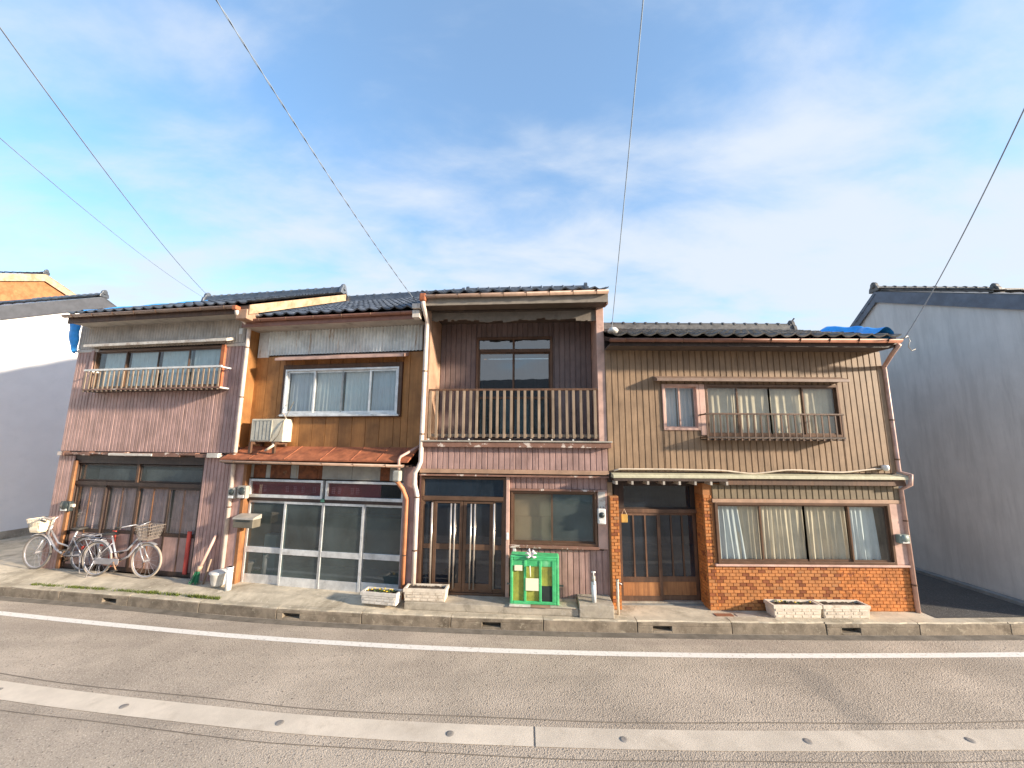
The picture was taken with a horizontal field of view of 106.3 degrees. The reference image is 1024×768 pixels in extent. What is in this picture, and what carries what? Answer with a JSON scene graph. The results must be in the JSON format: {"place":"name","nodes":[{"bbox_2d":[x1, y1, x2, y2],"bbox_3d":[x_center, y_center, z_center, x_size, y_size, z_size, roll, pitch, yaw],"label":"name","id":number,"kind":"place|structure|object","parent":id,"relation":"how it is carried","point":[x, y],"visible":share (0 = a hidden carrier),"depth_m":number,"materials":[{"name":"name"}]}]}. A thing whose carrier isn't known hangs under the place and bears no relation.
{"place":"outdoors","nodes":[
{"label":"outdoors","id":0,"kind":"place"},
{"bbox_2d":[0,596,1023,767],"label":"road","id":1,"kind":"structure","parent":0,"point":[827,691],"depth_m":5.30,"materials":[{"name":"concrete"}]},
{"bbox_2d":[0,680,1023,750],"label":"sprinkler strip","id":2,"kind":"object","parent":1,"relation":"on","point":[855,740],"visible":1,"depth_m":4.53,"materials":[{"name":"concrete"}]},
{"bbox_2d":[0,596,1023,640],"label":"gutter apron","id":3,"kind":"object","parent":1,"relation":"on","point":[593,634],"visible":1,"depth_m":6.91,"materials":[{"name":"concrete"}]},
{"bbox_2d":[0,611,1023,657],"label":"edge line","id":4,"kind":"object","parent":1,"relation":"on","point":[603,653],"visible":1,"depth_m":6.31,"materials":[{"name":"paint"}]},
{"bbox_2d":[0,673,1023,723],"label":"road joint","id":5,"kind":"object","parent":1,"relation":"on","point":[521,718],"visible":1,"depth_m":4.77,"materials":[{"name":"black asphalt"}]},
{"bbox_2d":[1,710,1023,762],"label":"road joint","id":6,"kind":"object","parent":1,"relation":"on","point":[524,757],"visible":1,"depth_m":4.18,"materials":[{"name":"black asphalt"}]},
{"bbox_2d":[0,532,1023,618],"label":"pavement","id":7,"kind":"structure","parent":0,"point":[14,569],"depth_m":8.12,"materials":[{"name":"concrete"}]},
{"bbox_2d":[0,269,75,300],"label":"orange house","id":8,"kind":"structure","parent":7,"relation":"on","point":[21,285],"depth_m":20.69,"materials":[{"name":"paint"}]},
{"bbox_2d":[0,290,116,539],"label":"white building","id":9,"kind":"structure","parent":7,"relation":"on","point":[38,359],"depth_m":12.76,"materials":[{"name":"paint"}]},
{"bbox_2d":[22,516,102,572],"bbox_3d":[-10.886,3.862,9.315,2.153,1.255,0.715,-1,-9,6],"label":"bicycle","id":10,"kind":"object","parent":7,"relation":"on","point":[36,525],"visible":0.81,"depth_m":9.29,"materials":[{"name":"silver metal"}]},
{"bbox_2d":[80,521,165,578],"bbox_3d":[-8.999,3.829,8.875,2.081,1.214,0.691,-1,-9,6],"label":"bicycle","id":11,"kind":"object","parent":7,"relation":"on","point":[111,560],"visible":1,"depth_m":8.83,"materials":[{"name":"silver metal"}]},
{"bbox_2d":[31,583,221,599],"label":"grass","id":12,"kind":"structure","parent":7,"relation":"on","point":[176,594],"depth_m":8.10,"materials":[{"name":"green plant"}]},
{"bbox_2d":[40,284,346,581],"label":"terraced house","id":13,"kind":"structure","parent":7,"relation":"on","point":[157,425],"depth_m":9.43,"materials":[{"name":"pink metal"}]},
{"bbox_2d":[59,501,75,511],"bbox_3d":[-10.923,2.998,9.432,0.390,0.252,0.135,-1,-9,10],"label":"electric meter","id":14,"kind":"object","parent":13,"relation":"attached to","point":[67,506],"visible":1,"depth_m":9.39,"materials":[{"name":"plastic"}]},
{"bbox_2d":[68,324,80,353],"bbox_3d":[-11.673,-1.234,10.185,0.420,0.885,0.114,-1,-9,10],"label":"tarp","id":15,"kind":"object","parent":13,"relation":"hanging from","point":[73,334],"visible":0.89,"depth_m":10.16,"materials":[{"name":"blue plastic"}]},
{"bbox_2d":[62,484,107,569],"bbox_3d":[-10.505,3.508,9.534,0.940,1.980,0.179,-1,-9,10],"label":"sliding door","id":16,"kind":"structure","parent":13,"relation":"in","point":[93,501],"depth_m":9.56,"materials":[{"name":"brown wood"}]},
{"bbox_2d":[0,27,199,286],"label":"overhead cable","id":17,"kind":"object","parent":13,"relation":"attached to","point":[81,138],"visible":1,"depth_m":6.04,"materials":[{"name":"black rubber"}]},
{"bbox_2d":[0,138,200,295],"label":"overhead cable","id":18,"kind":"object","parent":13,"relation":"attached to","point":[82,207],"visible":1,"depth_m":6.88,"materials":[{"name":"black rubber"}]},
{"bbox_2d":[78,463,137,481],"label":"transom window","id":19,"kind":"structure","parent":13,"relation":"in","point":[93,472],"depth_m":9.59,"materials":[{"name":"grey glass"}]},
{"bbox_2d":[95,485,138,571],"bbox_3d":[-9.585,3.493,9.395,0.920,1.980,0.134,-1,-9,10],"label":"sliding door","id":20,"kind":"structure","parent":13,"relation":"in","point":[124,498],"depth_m":9.42,"materials":[{"name":"brown wood"}]},
{"bbox_2d":[81,300,207,312],"bbox_3d":[-10.925,-2.338,11.736,0.200,1.758,3.300,-1,-9,10],"label":"tarp","id":21,"kind":"object","parent":13,"relation":"on","point":[143,305],"visible":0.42,"depth_m":11.40,"materials":[{"name":"blue plastic"}]},
{"bbox_2d":[126,486,172,573],"bbox_3d":[-8.669,3.474,9.227,0.940,1.980,0.121,-1,-9,10],"label":"sliding door","id":22,"kind":"structure","parent":13,"relation":"in","point":[154,499],"depth_m":9.27,"materials":[{"name":"brown wood"}]},
{"bbox_2d":[85,345,226,388],"bbox_3d":[-9.010,-0.364,9.748,4.120,1.100,0.217,-1,-9,10],"label":"window","id":23,"kind":"structure","parent":13,"relation":"in","point":[204,355],"depth_m":9.80,"materials":[{"name":"brown metal"}]},
{"bbox_2d":[139,465,202,483],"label":"transom window","id":24,"kind":"structure","parent":13,"relation":"in","point":[148,473],"depth_m":9.27,"materials":[{"name":"grey glass"}]},
{"bbox_2d":[157,487,199,577],"bbox_3d":[-7.747,3.454,9.050,0.940,1.980,0.174,-1,-9,10],"label":"sliding door","id":25,"kind":"structure","parent":13,"relation":"in","point":[186,500],"depth_m":9.05,"materials":[{"name":"brown wood"}]},
{"bbox_2d":[188,534,217,583],"bbox_3d":[-6.840,3.876,8.487,0.432,1.030,0.170,3,-9,-15],"label":"broom","id":26,"kind":"object","parent":7,"relation":"on","point":[195,578],"visible":1,"depth_m":8.44,"materials":[{"name":"beige wood"}]},
{"bbox_2d":[202,559,211,584],"bbox_3d":[-6.732,4.143,8.480,0.034,0.507,0.138,-4,-10,26],"label":"stick","id":27,"kind":"object","parent":7,"relation":"on","point":[207,571],"visible":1,"depth_m":8.47,"materials":[{"name":"beige wood"}]},
{"bbox_2d":[209,568,226,587],"bbox_3d":[-6.338,4.196,8.309,0.380,0.350,0.380,-1,-9,10],"label":"pot","id":28,"kind":"object","parent":7,"relation":"on","point":[217,578],"visible":0.91,"depth_m":8.20,"materials":[{"name":"white plastic"}]},
{"bbox_2d":[224,566,233,590],"bbox_3d":[-5.970,4.121,8.132,0.182,0.470,0.129,-1,-9,10],"label":"standpipe","id":29,"kind":"object","parent":7,"relation":"on","point":[228,580],"visible":1,"depth_m":8.10,"materials":[{"name":"plastic"}]},
{"bbox_2d":[219,288,465,599],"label":"terraced house","id":30,"kind":"structure","parent":7,"relation":"on","point":[331,499],"depth_m":8.70,"materials":[{"name":"brown wood"}]},
{"bbox_2d":[227,487,237,498],"bbox_3d":[-6.334,2.469,8.698,0.190,0.250,0.135,-1,-9,10],"label":"electric meter","id":31,"kind":"object","parent":30,"relation":"attached to","point":[232,492],"visible":0.93,"depth_m":8.66,"materials":[{"name":"grey plastic"}]},
{"bbox_2d":[237,485,249,498],"bbox_3d":[-6.061,2.432,8.640,0.240,0.280,0.135,-1,-9,10],"label":"electric meter","id":32,"kind":"object","parent":30,"relation":"attached to","point":[242,491],"visible":1,"depth_m":8.60,"materials":[{"name":"grey plastic"}]},
{"bbox_2d":[232,513,261,527],"bbox_3d":[-5.863,3.022,8.486,0.520,0.270,0.240,-1,-9,10],"label":"mailbox","id":33,"kind":"object","parent":30,"relation":"attached to","point":[247,520],"visible":1,"depth_m":8.41,"materials":[{"name":"grey plastic"}]},
{"bbox_2d":[241,500,284,584],"bbox_3d":[-5.548,3.530,8.619,0.995,1.770,0.038,-1,-9,10],"label":"glass door","id":34,"kind":"structure","parent":30,"relation":"in","point":[260,564],"depth_m":8.61,"materials":[{"name":"glass"}]},
{"bbox_2d":[248,402,293,453],"bbox_3d":[-5.639,1.003,8.979,0.909,1.213,0.526,-1,-9,10],"label":"air conditioner","id":35,"kind":"object","parent":30,"relation":"on","point":[274,432],"visible":1,"depth_m":8.89,"materials":[{"name":"white metal"}]},
{"bbox_2d":[249,478,325,498],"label":"transom window","id":36,"kind":"structure","parent":30,"relation":"in","point":[267,488],"depth_m":8.67,"materials":[{"name":"glass"}]},
{"bbox_2d":[277,501,323,588],"bbox_3d":[-4.619,3.505,8.413,0.990,1.770,0.038,-1,-9,10],"label":"glass door","id":37,"kind":"structure","parent":30,"relation":"in","point":[301,525],"depth_m":8.41,"materials":[{"name":"glass"}]},
{"bbox_2d":[279,366,398,416],"bbox_3d":[-4.008,0.195,9.015,3.020,1.135,0.226,-1,-9,10],"label":"window","id":38,"kind":"structure","parent":30,"relation":"in","point":[329,400],"depth_m":9.06,"materials":[{"name":"glass"}]},
{"bbox_2d":[316,503,364,591],"bbox_3d":[-3.677,3.487,8.247,1.000,1.770,0.038,-1,-9,10],"label":"glass door","id":39,"kind":"structure","parent":30,"relation":"in","point":[342,531],"depth_m":8.24,"materials":[{"name":"glass"}]},
{"bbox_2d":[325,480,402,501],"bbox_3d":[-3.202,2.330,8.352,1.845,0.405,0.090,-1,-9,10],"label":"transom window","id":40,"kind":"structure","parent":30,"relation":"in","point":[334,490],"depth_m":8.38,"materials":[{"name":"glass"}]},
{"bbox_2d":[360,504,401,590],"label":"glass door","id":41,"kind":"structure","parent":30,"relation":"in","point":[382,523],"depth_m":8.13,"materials":[{"name":"glass"}]},
{"bbox_2d":[360,586,402,605],"bbox_3d":[-2.555,4.151,7.532,0.764,0.252,0.284,-1,-9,10],"label":"planter","id":42,"kind":"object","parent":7,"relation":"on","point":[382,596],"visible":1,"depth_m":7.43,"materials":[{"name":"plastic"}]},
{"bbox_2d":[404,282,613,618],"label":"terraced house","id":43,"kind":"structure","parent":7,"relation":"on","point":[514,444],"depth_m":8.06,"materials":[{"name":"brown metal"}]},
{"bbox_2d":[216,0,416,302],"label":"overhead cable","id":44,"kind":"object","parent":43,"relation":"attached to","point":[225,14],"visible":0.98,"depth_m":5.08,"materials":[{"name":"black rubber"}]},
{"bbox_2d":[403,583,448,601],"bbox_3d":[-1.685,4.104,7.552,0.844,0.235,0.304,0,-9,3],"label":"planter","id":45,"kind":"object","parent":43,"relation":"on","point":[422,592],"visible":1,"depth_m":7.42,"materials":[{"name":"plastic"}]},
{"bbox_2d":[431,500,463,591],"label":"entrance door","id":46,"kind":"structure","parent":43,"relation":"in","point":[448,514],"depth_m":7.93,"materials":[{"name":"brown metal"}]},
{"bbox_2d":[461,501,492,592],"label":"entrance door","id":47,"kind":"structure","parent":43,"relation":"in","point":[477,551],"depth_m":7.88,"materials":[{"name":"brown wood"}]},
{"bbox_2d":[475,336,552,440],"bbox_3d":[0.050,0.109,9.147,1.831,2.510,0.146,0,-9,4],"label":"balcony window","id":48,"kind":"structure","parent":43,"relation":"in","point":[501,362],"depth_m":9.18,"materials":[{"name":"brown wood"}]},
{"bbox_2d":[507,548,563,604],"bbox_3d":[0.451,3.678,7.431,1.080,1.023,0.349,0,-9,4],"label":"refuse cage","id":49,"kind":"object","parent":43,"relation":"on","point":[534,577],"visible":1,"depth_m":7.33,"materials":[{"name":"metal"}]},
{"bbox_2d":[509,488,598,549],"bbox_3d":[0.855,2.758,7.919,1.800,1.165,0.232,0,-9,4],"label":"window","id":50,"kind":"structure","parent":43,"relation":"in","point":[572,523],"depth_m":7.93,"materials":[{"name":"glass"}]},
{"bbox_2d":[591,571,595,602],"bbox_3d":[1.544,3.832,7.233,0.090,0.544,0.178,0,-9,4],"label":"standpipe","id":51,"kind":"object","parent":43,"relation":"on","point":[593,588],"visible":1,"depth_m":7.24,"materials":[{"name":"plastic"}]},
{"bbox_2d":[597,508,605,523],"bbox_3d":[1.802,2.660,7.714,0.160,0.300,0.135,0,-9,4],"label":"electric meter","id":52,"kind":"object","parent":43,"relation":"attached to","point":[601,515],"visible":1,"depth_m":7.68,"materials":[{"name":"white plastic"}]},
{"bbox_2d":[616,579,621,614],"bbox_3d":[2.027,4.029,7.264,0.110,0.620,0.060,-6,-11,37],"label":"standpipe","id":53,"kind":"object","parent":7,"relation":"on","point":[617,593],"visible":1,"depth_m":7.26,"materials":[{"name":"beige metal"}]},
{"bbox_2d":[713,613,733,615],"bbox_3d":[3.990,4.348,7.233,0.340,0.008,0.120,0,-9,0],"label":"valve cover","id":54,"kind":"object","parent":7,"relation":"on","point":[722,614],"visible":1,"depth_m":7.24,"materials":[{"name":"metal"}]},
{"bbox_2d":[734,613,755,616],"bbox_3d":[4.390,4.351,7.233,0.340,0.008,0.120,0,-9,0],"label":"valve cover","id":55,"kind":"object","parent":7,"relation":"on","point":[744,614],"visible":1,"depth_m":7.22,"materials":[{"name":"grey plastic"}]},
{"bbox_2d":[603,318,920,613],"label":"terraced house","id":56,"kind":"structure","parent":7,"relation":"on","point":[749,397],"depth_m":7.85,"materials":[{"name":"beige"}]},
{"bbox_2d":[607,327,617,332],"bbox_3d":[2.058,-1.098,7.836,0.220,0.110,0.214,0,-9,0],"label":"insulator","id":57,"kind":"object","parent":56,"relation":"on","point":[613,329],"visible":0.81,"depth_m":7.76,"materials":[{"name":"white ceramic"}]},
{"bbox_2d":[612,0,643,323],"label":"overhead cable","id":58,"kind":"object","parent":57,"relation":"attached to","point":[629,145],"visible":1,"depth_m":5.14,"materials":[{"name":"black rubber"}]},
{"bbox_2d":[621,509,627,521],"bbox_3d":[2.311,2.706,7.906,0.130,0.274,0.030,0,-9,0],"label":"tablet","id":59,"kind":"object","parent":56,"relation":"hanging from","point":[624,517],"visible":1,"depth_m":7.88,"materials":[{"name":"yellow wood"}]},
{"bbox_2d":[619,513,663,600],"bbox_3d":[2.635,3.534,7.888,0.860,1.715,0.034,0,-9,0],"label":"lattice door","id":60,"kind":"structure","parent":56,"relation":"in","point":[640,537],"depth_m":7.88,"materials":[{"name":"brown wood"}]},
{"bbox_2d":[659,513,699,600],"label":"lattice door","id":61,"kind":"structure","parent":56,"relation":"in","point":[680,571],"depth_m":7.92,"materials":[{"name":"brown wood"}]},
{"bbox_2d":[661,384,700,429],"bbox_3d":[3.517,0.495,8.099,0.760,0.960,0.255,0,-9,0],"label":"window","id":62,"kind":"structure","parent":56,"relation":"in","point":[684,405],"depth_m":8.12,"materials":[{"name":"pink glass"}]},
{"bbox_2d":[614,468,881,473],"bbox_3d":[4.766,1.752,7.760,5.426,0.144,0.034,0,-9,0],"label":"cornice cable","id":63,"kind":"object","parent":56,"relation":"on","point":[747,472],"visible":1,"depth_m":7.75,"materials":[{"name":"beige metal"}]},
{"bbox_2d":[704,384,842,436],"bbox_3d":[5.426,0.563,8.058,2.800,1.080,0.191,0,-9,0],"label":"window","id":64,"kind":"structure","parent":56,"relation":"in","point":[719,398],"depth_m":8.10,"materials":[{"name":"grey glass"}]},
{"bbox_2d":[713,502,897,564],"bbox_3d":[5.799,2.974,7.704,3.500,1.168,0.215,0,-9,0],"label":"window","id":65,"kind":"structure","parent":56,"relation":"in","point":[767,533],"depth_m":7.72,"materials":[{"name":"glass"}]},
{"bbox_2d":[820,326,895,338],"bbox_3d":[7.528,-1.123,8.528,0.619,0.756,1.350,0,-9,0],"label":"tarp","id":66,"kind":"object","parent":56,"relation":"on","point":[862,330],"visible":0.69,"depth_m":8.31,"materials":[{"name":"blue plastic"}]},
{"bbox_2d":[880,465,889,470],"bbox_3d":[7.538,1.697,7.753,0.130,0.125,0.135,0,-9,0],"label":"wall lamp","id":67,"kind":"object","parent":56,"relation":"attached to","point":[885,467],"visible":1,"depth_m":7.71,"materials":[{"name":"white plastic"}]},
{"bbox_2d":[895,534,910,543],"bbox_3d":[7.689,3.040,7.539,0.210,0.178,0.135,0,-9,0],"label":"electric meter","id":68,"kind":"object","parent":56,"relation":"attached to","point":[902,538],"visible":1,"depth_m":7.50,"materials":[{"name":"white plastic"}]},
{"bbox_2d":[903,109,1023,339],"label":"overhead cable","id":69,"kind":"object","parent":56,"relation":"attached to","point":[972,214],"visible":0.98,"depth_m":5.16,"materials":[{"name":"black rubber"}]},
{"bbox_2d":[763,599,821,617],"bbox_3d":[5.301,4.232,7.252,0.904,0.262,0.294,0,-9,0],"label":"planter","id":70,"kind":"object","parent":7,"relation":"on","point":[792,608],"visible":1,"depth_m":7.12,"materials":[{"name":"plastic"}]},
{"bbox_2d":[811,599,870,618],"bbox_3d":[6.210,4.251,7.250,0.884,0.235,0.294,0,-9,0],"label":"planter","id":71,"kind":"object","parent":7,"relation":"on","point":[842,609],"visible":0.93,"depth_m":7.12,"materials":[{"name":"plastic"}]},
{"bbox_2d":[850,282,1023,599],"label":"grey building","id":72,"kind":"structure","parent":7,"relation":"on","point":[956,380],"depth_m":8.97,"materials":[{"name":"paint"}]},
{"bbox_2d":[0,0,1023,330],"label":"sky","id":73,"kind":"structure","parent":0,"point":[788,159],"materials":[{"name":"blue"}]},
{"bbox_2d":[915,572,1023,617],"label":"alley","id":74,"kind":"structure","parent":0,"point":[938,598],"depth_m":7.84,"materials":[{"name":"grey asphalt"}]},
{"bbox_2d":[915,567,1023,606],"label":"alley kerb","id":75,"kind":"structure","parent":74,"relation":"on","point":[976,588],"depth_m":8.59,"materials":[{"name":"concrete"}]},
{"label":"ground","id":76,"kind":"structure","parent":0,"visible":0},
{"bbox_2d":[0,582,1023,634],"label":"kerb","id":77,"kind":"structure","parent":76,"relation":"on","point":[734,625],"depth_m":7.07,"materials":[{"name":"concrete"}]}
]}

